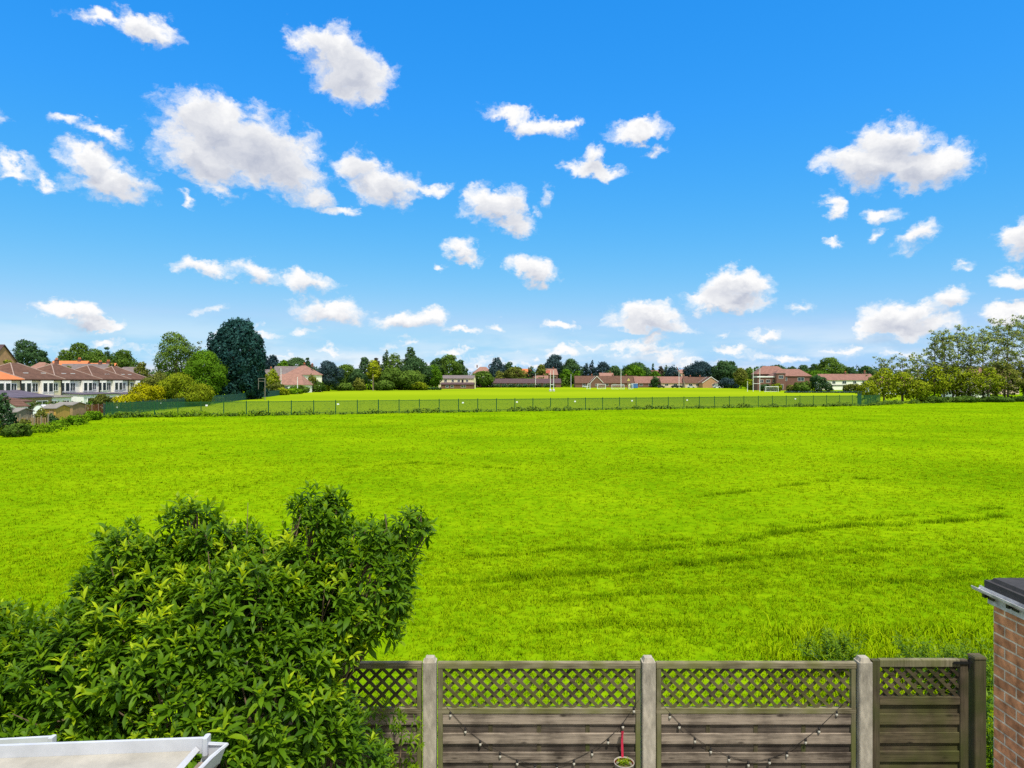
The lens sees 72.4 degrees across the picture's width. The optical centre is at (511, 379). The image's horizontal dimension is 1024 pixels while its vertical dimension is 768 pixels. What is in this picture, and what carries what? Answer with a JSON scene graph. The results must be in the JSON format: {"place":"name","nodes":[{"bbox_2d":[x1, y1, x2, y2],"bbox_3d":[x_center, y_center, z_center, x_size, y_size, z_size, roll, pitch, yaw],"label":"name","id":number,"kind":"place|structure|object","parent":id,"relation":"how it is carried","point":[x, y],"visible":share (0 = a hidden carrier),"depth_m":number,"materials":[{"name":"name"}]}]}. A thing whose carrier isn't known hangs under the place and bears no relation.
{"place":"outdoors","nodes":[
{"label":"outdoors","id":0,"kind":"place"},
{"bbox_2d":[0,381,1023,767],"bbox_3d":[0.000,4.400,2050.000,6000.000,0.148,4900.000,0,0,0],"label":"field","id":1,"kind":"structure","parent":0,"point":[486,451],"depth_m":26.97,"materials":[{"name":"green plant"}]},
{"bbox_2d":[0,344,17,364],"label":"brick house","id":2,"kind":"structure","parent":1,"relation":"on","point":[5,353],"depth_m":130.46,"materials":[{"name":"brick"}]},
{"bbox_2d":[0,392,18,431],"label":"conifer tree","id":3,"kind":"object","parent":1,"relation":"on","point":[5,408],"visible":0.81,"depth_m":54.95,"materials":[{"name":"green plant"}]},
{"bbox_2d":[0,371,24,389],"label":"terrace house","id":4,"kind":"structure","parent":1,"relation":"on","point":[8,381],"depth_m":91.72,"materials":[{"name":"orange tile"}]},
{"bbox_2d":[0,423,32,436],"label":"bush","id":5,"kind":"object","parent":1,"relation":"on","point":[14,430],"visible":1,"depth_m":53.61,"materials":[{"name":"green plant"}]},
{"bbox_2d":[3,408,34,423],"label":"garden shed","id":6,"kind":"structure","parent":1,"relation":"on","point":[24,412],"depth_m":65.79,"materials":[{"name":"white paint"}]},
{"bbox_2d":[0,390,53,404],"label":"house extension","id":7,"kind":"object","parent":1,"relation":"on","point":[37,397],"visible":0.34,"depth_m":90.12,"materials":[{"name":"stone"}]},
{"bbox_2d":[12,339,47,366],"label":"broadleaf tree","id":8,"kind":"object","parent":1,"relation":"on","point":[30,353],"visible":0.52,"depth_m":188.48,"materials":[{"name":"green plant"}]},
{"bbox_2d":[0,362,64,394],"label":"terrace house","id":9,"kind":"structure","parent":1,"relation":"on","point":[39,381],"depth_m":97.83,"materials":[{"name":"white tile"}]},
{"bbox_2d":[39,404,71,418],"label":"garden shed","id":10,"kind":"structure","parent":1,"relation":"on","point":[59,410],"depth_m":70.53,"materials":[{"name":"yellow wood"}]},
{"bbox_2d":[36,364,102,394],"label":"terrace house","id":11,"kind":"structure","parent":1,"relation":"on","point":[76,381],"depth_m":106.68,"materials":[{"name":"brown tile"}]},
{"bbox_2d":[56,402,86,415],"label":"garden shed","id":12,"kind":"structure","parent":1,"relation":"on","point":[77,408],"depth_m":75.72,"materials":[{"name":"beige wood"}]},
{"bbox_2d":[68,342,91,360],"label":"broadleaf tree","id":13,"kind":"object","parent":1,"relation":"on","point":[78,350],"visible":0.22,"depth_m":206.52,"materials":[{"name":"green plant"}]},
{"bbox_2d":[62,392,117,407],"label":"house extension","id":14,"kind":"object","parent":1,"relation":"on","point":[84,397],"visible":0.24,"depth_m":103.48,"materials":[{"name":"white paint"}]},
{"bbox_2d":[81,348,117,364],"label":"broadleaf tree","id":15,"kind":"object","parent":1,"relation":"on","point":[97,355],"visible":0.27,"depth_m":198.53,"materials":[{"name":"green plant"}]},
{"bbox_2d":[89,393,112,412],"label":"bush","id":16,"kind":"object","parent":1,"relation":"on","point":[101,399],"visible":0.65,"depth_m":92.49,"materials":[{"name":"green plant"}]},
{"bbox_2d":[75,365,130,392],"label":"terrace house","id":17,"kind":"structure","parent":1,"relation":"on","point":[111,382],"depth_m":115.49,"materials":[{"name":"white paint"}]},
{"bbox_2d":[108,349,137,367],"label":"broadleaf tree","id":18,"kind":"object","parent":1,"relation":"on","point":[121,358],"visible":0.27,"depth_m":208.37,"materials":[{"name":"green plant"}]},
{"bbox_2d":[104,366,147,391],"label":"terrace house","id":19,"kind":"structure","parent":1,"relation":"on","point":[135,378],"depth_m":123.88,"materials":[{"name":"brown tile"}]},
{"bbox_2d":[126,382,166,407],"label":"bush","id":20,"kind":"object","parent":1,"relation":"on","point":[147,391],"visible":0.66,"depth_m":105.04,"materials":[{"name":"yellow plant"}]},
{"bbox_2d":[20,409,275,432],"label":"undergrowth","id":21,"kind":"object","parent":1,"relation":"on","point":[42,427],"visible":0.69,"depth_m":77.59,"materials":[{"name":"green plant"}]},
{"bbox_2d":[140,371,171,404],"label":"bush","id":22,"kind":"object","parent":1,"relation":"on","point":[155,378],"visible":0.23,"depth_m":117.04,"materials":[{"name":"green plant"}]},
{"bbox_2d":[152,331,197,392],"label":"broadleaf tree","id":23,"kind":"object","parent":1,"relation":"on","point":[169,352],"visible":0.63,"depth_m":148.01,"materials":[{"name":"green plant"}]},
{"bbox_2d":[154,372,209,405],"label":"bush","id":24,"kind":"object","parent":1,"relation":"on","point":[172,384],"visible":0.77,"depth_m":114.11,"materials":[{"name":"green plant"}]},
{"bbox_2d":[103,390,279,416],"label":"palisade fence","id":25,"kind":"object","parent":1,"relation":"on","point":[234,397],"visible":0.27,"depth_m":111.04,"materials":[{"name":"green paint"}]},
{"bbox_2d":[181,349,229,392],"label":"broadleaf tree","id":26,"kind":"object","parent":1,"relation":"on","point":[199,361],"visible":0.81,"depth_m":141.44,"materials":[{"name":"green plant"}]},
{"bbox_2d":[205,316,268,399],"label":"conifer tree","id":27,"kind":"object","parent":1,"relation":"on","point":[245,365],"visible":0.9,"depth_m":154.46,"materials":[{"name":"green plant"}]},
{"bbox_2d":[275,374,312,391],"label":"house","id":28,"kind":"structure","parent":1,"relation":"on","point":[288,381],"depth_m":242.05,"materials":[{"name":"white paint"}]},
{"bbox_2d":[286,363,322,385],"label":"hip roof house","id":29,"kind":"structure","parent":1,"relation":"on","point":[304,370],"depth_m":262.12,"materials":[{"name":"tile"}]},
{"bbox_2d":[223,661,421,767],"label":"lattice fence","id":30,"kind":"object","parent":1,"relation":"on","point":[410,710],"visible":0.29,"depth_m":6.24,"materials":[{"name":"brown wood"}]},
{"bbox_2d":[366,359,381,389],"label":"broadleaf tree","id":31,"kind":"object","parent":1,"relation":"on","point":[373,365],"visible":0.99,"depth_m":298.68,"materials":[{"name":"green plant"}]},
{"bbox_2d":[374,380,394,390],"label":"bush","id":32,"kind":"object","parent":1,"relation":"on","point":[382,385],"visible":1,"depth_m":285.83,"materials":[{"name":"green plant"}]},
{"bbox_2d":[380,352,404,378],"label":"broadleaf tree","id":33,"kind":"object","parent":1,"relation":"on","point":[396,361],"visible":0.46,"depth_m":323.41,"materials":[{"name":"green plant"}]},
{"bbox_2d":[396,370,424,389],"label":"broadleaf tree","id":34,"kind":"object","parent":1,"relation":"on","point":[407,378],"visible":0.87,"depth_m":294.47,"materials":[{"name":"green plant"}]},
{"bbox_2d":[399,357,432,384],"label":"broadleaf tree","id":35,"kind":"object","parent":1,"relation":"on","point":[414,364],"visible":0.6,"depth_m":314.97,"materials":[{"name":"green plant"}]},
{"bbox_2d":[439,354,463,374],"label":"broadleaf tree","id":36,"kind":"object","parent":1,"relation":"on","point":[449,360],"visible":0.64,"depth_m":381.89,"materials":[{"name":"green plant"}]},
{"bbox_2d":[471,370,494,385],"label":"broadleaf tree","id":37,"kind":"object","parent":1,"relation":"on","point":[487,379],"visible":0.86,"depth_m":394.76,"materials":[{"name":"green plant"}]},
{"bbox_2d":[106,394,879,416],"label":"railing fence","id":38,"kind":"object","parent":1,"relation":"on","point":[239,406],"visible":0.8,"depth_m":96.28,"materials":[{"name":"metal"}]},
{"bbox_2d":[487,357,505,377],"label":"conifer tree","id":39,"kind":"object","parent":1,"relation":"on","point":[496,365],"visible":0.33,"depth_m":447.19,"materials":[{"name":"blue plant"}]},
{"bbox_2d":[112,400,889,417],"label":"undergrowth","id":40,"kind":"object","parent":1,"relation":"on","point":[418,410],"visible":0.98,"depth_m":96.56,"materials":[{"name":"green plant"}]},
{"bbox_2d":[503,366,527,378],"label":"broadleaf tree","id":41,"kind":"object","parent":1,"relation":"on","point":[510,373],"visible":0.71,"depth_m":436.82,"materials":[{"name":"green plant"}]},
{"bbox_2d":[476,384,555,387],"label":"hedge","id":42,"kind":"object","parent":1,"relation":"on","point":[514,386],"visible":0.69,"depth_m":397.70,"materials":[{"name":"green plant"}]},
{"bbox_2d":[476,379,560,386],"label":"long low building","id":43,"kind":"structure","parent":1,"relation":"on","point":[557,382],"depth_m":409.27,"materials":[{"name":"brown brick"}]},
{"bbox_2d":[438,661,640,767],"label":"lattice fence","id":44,"kind":"object","parent":1,"relation":"on","point":[544,735],"visible":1,"depth_m":6.23,"materials":[{"name":"brown wood"}]},
{"bbox_2d":[443,700,638,767],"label":"string lights","id":45,"kind":"object","parent":44,"relation":"attached to","point":[517,764],"visible":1,"depth_m":6.22},
{"bbox_2d":[613,731,634,767],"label":"hanging pot","id":46,"kind":"object","parent":44,"relation":"hanging from","point":[622,761],"visible":1,"depth_m":6.14,"materials":[{"name":"plastic"}]},
{"bbox_2d":[543,354,563,378],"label":"broadleaf tree","id":47,"kind":"object","parent":1,"relation":"on","point":[553,360],"visible":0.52,"depth_m":476.23,"materials":[{"name":"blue plant"}]},
{"bbox_2d":[559,358,583,374],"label":"broadleaf tree","id":48,"kind":"object","parent":1,"relation":"on","point":[571,365],"visible":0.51,"depth_m":466.66,"materials":[{"name":"green plant"}]},
{"bbox_2d":[146,364,1022,384],"bbox_3d":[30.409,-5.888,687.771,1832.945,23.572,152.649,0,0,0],"label":"distant woodland","id":49,"kind":"object","parent":1,"relation":"on","point":[754,369],"visible":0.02,"depth_m":648.00,"materials":[{"name":"green plant"}]},
{"bbox_2d":[623,365,645,375],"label":"broadleaf tree","id":50,"kind":"object","parent":1,"relation":"on","point":[633,370],"visible":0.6,"depth_m":466.18,"materials":[{"name":"green plant"}]},
{"bbox_2d":[659,374,683,387],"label":"bungalow","id":51,"kind":"object","parent":1,"relation":"on","point":[667,382],"visible":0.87,"depth_m":399.32,"materials":[{"name":"beige tile"}]},
{"bbox_2d":[682,375,705,387],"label":"bungalow","id":52,"kind":"object","parent":1,"relation":"on","point":[690,380],"visible":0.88,"depth_m":396.20,"materials":[{"name":"brown tile"}]},
{"bbox_2d":[682,360,711,376],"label":"broadleaf tree","id":53,"kind":"object","parent":1,"relation":"on","point":[700,368],"visible":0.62,"depth_m":449.88,"materials":[{"name":"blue plant"}]},
{"bbox_2d":[710,360,736,380],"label":"broadleaf tree","id":54,"kind":"object","parent":1,"relation":"on","point":[720,368],"visible":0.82,"depth_m":392.51,"materials":[{"name":"green plant"}]},
{"bbox_2d":[732,367,749,388],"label":"broadleaf tree","id":55,"kind":"object","parent":1,"relation":"on","point":[740,375],"visible":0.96,"depth_m":348.42,"materials":[{"name":"green plant"}]},
{"bbox_2d":[655,661,855,767],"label":"lattice fence","id":56,"kind":"object","parent":1,"relation":"on","point":[752,734],"visible":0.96,"depth_m":6.24,"materials":[{"name":"brown wood"}]},
{"bbox_2d":[660,702,844,766],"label":"string lights","id":57,"kind":"object","parent":56,"relation":"attached to","point":[769,759],"visible":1,"depth_m":6.22},
{"bbox_2d":[752,366,781,386],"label":"school wing","id":58,"kind":"structure","parent":1,"relation":"on","point":[765,370],"depth_m":311.74,"materials":[{"name":"red tile"}]},
{"bbox_2d":[768,369,810,389],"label":"school building","id":59,"kind":"structure","parent":1,"relation":"on","point":[792,376],"depth_m":293.25,"materials":[{"name":"red brick"}]},
{"bbox_2d":[809,375,826,391],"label":"bush","id":60,"kind":"object","parent":1,"relation":"on","point":[820,380],"visible":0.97,"depth_m":260.73,"materials":[{"name":"green plant"}]},
{"bbox_2d":[793,622,866,660],"bbox_3d":[4.780,4.051,10.539,0.999,0.608,0.869,0,0,-27],"label":"weed","id":61,"kind":"object","parent":1,"relation":"on","point":[831,649],"visible":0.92,"depth_m":10.57,"materials":[{"name":"green plant"}]},
{"bbox_2d":[813,356,848,373],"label":"broadleaf tree","id":62,"kind":"object","parent":1,"relation":"on","point":[834,366],"visible":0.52,"depth_m":382.00,"materials":[{"name":"green plant"}]},
{"bbox_2d":[816,371,871,389],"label":"terrace row","id":63,"kind":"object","parent":1,"relation":"on","point":[837,381],"visible":0.58,"depth_m":309.45,"materials":[{"name":"white paint"}]},
{"bbox_2d":[891,628,951,682],"bbox_3d":[5.865,3.998,9.972,0.870,0.715,1.189,0,0,-30],"label":"weed","id":64,"kind":"object","parent":1,"relation":"on","point":[908,652],"visible":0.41,"depth_m":9.99,"materials":[{"name":"green plant"}]},
{"bbox_2d":[878,396,1015,404],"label":"undergrowth","id":65,"kind":"object","parent":1,"relation":"on","point":[895,401],"visible":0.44,"depth_m":128.18,"materials":[{"name":"green plant"}]},
{"bbox_2d":[911,627,993,693],"bbox_3d":[6.117,3.949,9.705,0.988,0.812,1.074,0,0,24],"label":"weed","id":66,"kind":"object","parent":1,"relation":"on","point":[965,657],"visible":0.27,"depth_m":9.64,"materials":[{"name":"green plant"}]},
{"bbox_2d":[917,676,993,767],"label":"weed","id":67,"kind":"object","parent":1,"relation":"on","point":[990,744],"visible":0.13,"depth_m":7.15,"materials":[{"name":"green plant"}]},
{"bbox_2d":[945,396,982,402],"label":"bush","id":68,"kind":"object","parent":1,"relation":"on","point":[966,399],"visible":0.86,"depth_m":134.30,"materials":[{"name":"green plant"}]},
{"bbox_2d":[941,631,993,707],"bbox_3d":[6.380,3.879,9.105,1.008,0.953,1.329,0,0,0],"label":"weed","id":69,"kind":"object","parent":1,"relation":"on","point":[989,674],"visible":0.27,"depth_m":9.44,"materials":[{"name":"green plant"}]},
{"bbox_2d":[952,369,988,396],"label":"tree","id":70,"kind":"object","parent":1,"relation":"on","point":[971,376],"visible":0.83,"depth_m":137.22,"materials":[{"name":"green plant"}]},
{"bbox_2d":[967,653,987,767],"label":"gate post","id":71,"kind":"object","parent":1,"relation":"on","point":[977,715],"visible":1,"depth_m":6.20,"materials":[{"name":"wood"}]},
{"bbox_2d":[870,657,971,767],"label":"garden gate","id":72,"kind":"structure","parent":71,"relation":"attached to","point":[920,729],"depth_m":6.23,"materials":[{"name":"brown wood"}]},
{"bbox_2d":[972,367,1007,395],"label":"tree","id":73,"kind":"object","parent":1,"relation":"on","point":[996,386],"visible":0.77,"depth_m":139.02,"materials":[{"name":"green plant"}]},
{"bbox_2d":[973,323,1018,392],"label":"airy tree","id":74,"kind":"object","parent":1,"relation":"on","point":[996,348],"visible":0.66,"depth_m":142.87,"materials":[{"name":"green plant"}]},
{"bbox_2d":[971,578,1023,767],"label":"brick outbuilding","id":75,"kind":"structure","parent":1,"relation":"on","point":[1005,596],"depth_m":4.85,"materials":[{"name":"brick"}]},
{"bbox_2d":[979,396,1015,401],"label":"bush","id":76,"kind":"object","parent":1,"relation":"on","point":[995,399],"visible":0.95,"depth_m":136.44,"materials":[{"name":"green plant"}]},
{"bbox_2d":[983,314,1023,396],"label":"airy tree","id":77,"kind":"object","parent":1,"relation":"on","point":[1005,344],"visible":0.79,"depth_m":143.69,"materials":[{"name":"green plant"}]},
{"bbox_2d":[986,362,1023,397],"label":"tree","id":78,"kind":"object","parent":1,"relation":"on","point":[1009,370],"visible":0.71,"depth_m":140.88,"materials":[{"name":"green plant"}]},
{"bbox_2d":[1001,315,1023,395],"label":"airy tree","id":79,"kind":"object","parent":1,"relation":"on","point":[1021,326],"visible":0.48,"depth_m":146.03,"materials":[{"name":"green plant"}]},
{"bbox_2d":[0,0,1023,380],"label":"sky","id":80,"kind":"structure","parent":0,"point":[747,183],"materials":[{"name":"blue"}]},
{"bbox_2d":[128,387,963,416],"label":"sports pitch","id":81,"kind":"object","parent":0,"point":[520,393],"visible":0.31,"depth_m":183.70,"materials":[{"name":"green plant"}]},
{"bbox_2d":[316,360,344,390],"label":"broadleaf tree","id":82,"kind":"object","parent":81,"relation":"on","point":[329,378],"visible":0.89,"depth_m":269.99,"materials":[{"name":"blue plant"}]},
{"bbox_2d":[375,367,402,389],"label":"broadleaf tree","id":83,"kind":"object","parent":81,"relation":"on","point":[389,374],"visible":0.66,"depth_m":296.36,"materials":[{"name":"green plant"}]},
{"bbox_2d":[425,364,442,386],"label":"broadleaf tree","id":84,"kind":"object","parent":81,"relation":"on","point":[435,379],"visible":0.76,"depth_m":320.26,"materials":[{"name":"green plant"}]},
{"bbox_2d":[439,375,475,388],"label":"two storey house","id":85,"kind":"structure","parent":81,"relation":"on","point":[459,378],"depth_m":347.95,"materials":[{"name":"beige paint"}]},
{"bbox_2d":[441,382,474,388],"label":"garage block","id":86,"kind":"structure","parent":81,"relation":"on","point":[457,385],"depth_m":341.84,"materials":[{"name":"brown brick"}]},
{"bbox_2d":[574,374,634,387],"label":"bungalow","id":87,"kind":"object","parent":81,"relation":"on","point":[608,381],"visible":0.66,"depth_m":403.89,"materials":[{"name":"brown brick"}]},
{"bbox_2d":[633,376,659,387],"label":"bungalow","id":88,"kind":"object","parent":81,"relation":"on","point":[643,381],"visible":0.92,"depth_m":402.29,"materials":[{"name":"pink brick"}]},
{"bbox_2d":[753,376,774,389],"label":"flat roof block","id":89,"kind":"structure","parent":81,"relation":"on","point":[763,380],"depth_m":293.11,"materials":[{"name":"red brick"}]},
{"bbox_2d":[854,380,881,401],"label":"tree","id":90,"kind":"object","parent":81,"relation":"on","point":[871,385],"visible":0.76,"depth_m":128.24,"materials":[{"name":"green plant"}]},
{"bbox_2d":[868,367,904,400],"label":"tree","id":91,"kind":"object","parent":81,"relation":"on","point":[885,377],"visible":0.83,"depth_m":129.90,"materials":[{"name":"green plant"}]},
{"bbox_2d":[886,371,919,401],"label":"tree","id":92,"kind":"object","parent":81,"relation":"on","point":[907,378],"visible":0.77,"depth_m":131.81,"materials":[{"name":"green plant"}]},
{"bbox_2d":[905,379,932,400],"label":"tree","id":93,"kind":"object","parent":81,"relation":"on","point":[923,392],"visible":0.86,"depth_m":130.92,"materials":[{"name":"green plant"}]},
{"bbox_2d":[907,353,937,398],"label":"airy tree","id":94,"kind":"object","parent":81,"relation":"on","point":[917,373],"visible":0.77,"depth_m":137.55,"materials":[{"name":"green plant"}]},
{"bbox_2d":[917,365,951,400],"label":"tree","id":95,"kind":"object","parent":81,"relation":"on","point":[937,388],"visible":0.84,"depth_m":136.01,"materials":[{"name":"green plant"}]},
{"bbox_2d":[914,333,956,381],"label":"airy tree","id":96,"kind":"object","parent":81,"relation":"on","point":[931,356],"visible":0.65,"depth_m":139.77,"materials":[{"name":"green plant"}]},
{"bbox_2d":[924,329,966,396],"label":"airy tree","id":97,"kind":"object","parent":81,"relation":"on","point":[942,352],"visible":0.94,"depth_m":138.36,"materials":[{"name":"green plant"}]},
{"bbox_2d":[938,365,970,396],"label":"tree","id":98,"kind":"object","parent":81,"relation":"on","point":[954,372],"visible":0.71,"depth_m":137.85,"materials":[{"name":"green plant"}]},
{"bbox_2d":[937,324,981,396],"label":"airy tree","id":99,"kind":"object","parent":81,"relation":"on","point":[959,339],"visible":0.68,"depth_m":140.12,"materials":[{"name":"green plant"}]},
{"bbox_2d":[949,326,993,385],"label":"airy tree","id":100,"kind":"object","parent":81,"relation":"on","point":[972,352],"visible":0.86,"depth_m":139.78,"materials":[{"name":"green plant"}]},
{"bbox_2d":[965,326,1006,395],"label":"airy tree","id":101,"kind":"object","parent":81,"relation":"on","point":[987,348],"visible":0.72,"depth_m":141.33,"materials":[{"name":"green plant"}]},
{"label":"garden path","id":102,"kind":"structure","parent":0,"visible":0},
{"bbox_2d":[0,733,228,767],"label":"lean to roof","id":103,"kind":"object","parent":102,"relation":"on","point":[50,751],"visible":1,"depth_m":3.03,"materials":[{"name":"white plastic"}]},
{"bbox_2d":[0,479,438,767],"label":"shrub","id":104,"kind":"object","parent":102,"relation":"on","point":[177,624],"visible":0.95,"depth_m":4.88,"materials":[{"name":"green plant"}]},
{"bbox_2d":[423,655,436,767],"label":"concrete post","id":105,"kind":"object","parent":102,"relation":"on","point":[430,709],"visible":1,"depth_m":6.19,"materials":[{"name":"grey concrete"}]},
{"bbox_2d":[640,655,655,767],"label":"concrete post","id":106,"kind":"object","parent":102,"relation":"on","point":[648,712],"visible":1,"depth_m":6.19,"materials":[{"name":"grey concrete"}]},
{"bbox_2d":[854,655,872,767],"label":"concrete post","id":107,"kind":"object","parent":102,"relation":"on","point":[864,711],"visible":0.97,"depth_m":6.19,"materials":[{"name":"grey concrete"}]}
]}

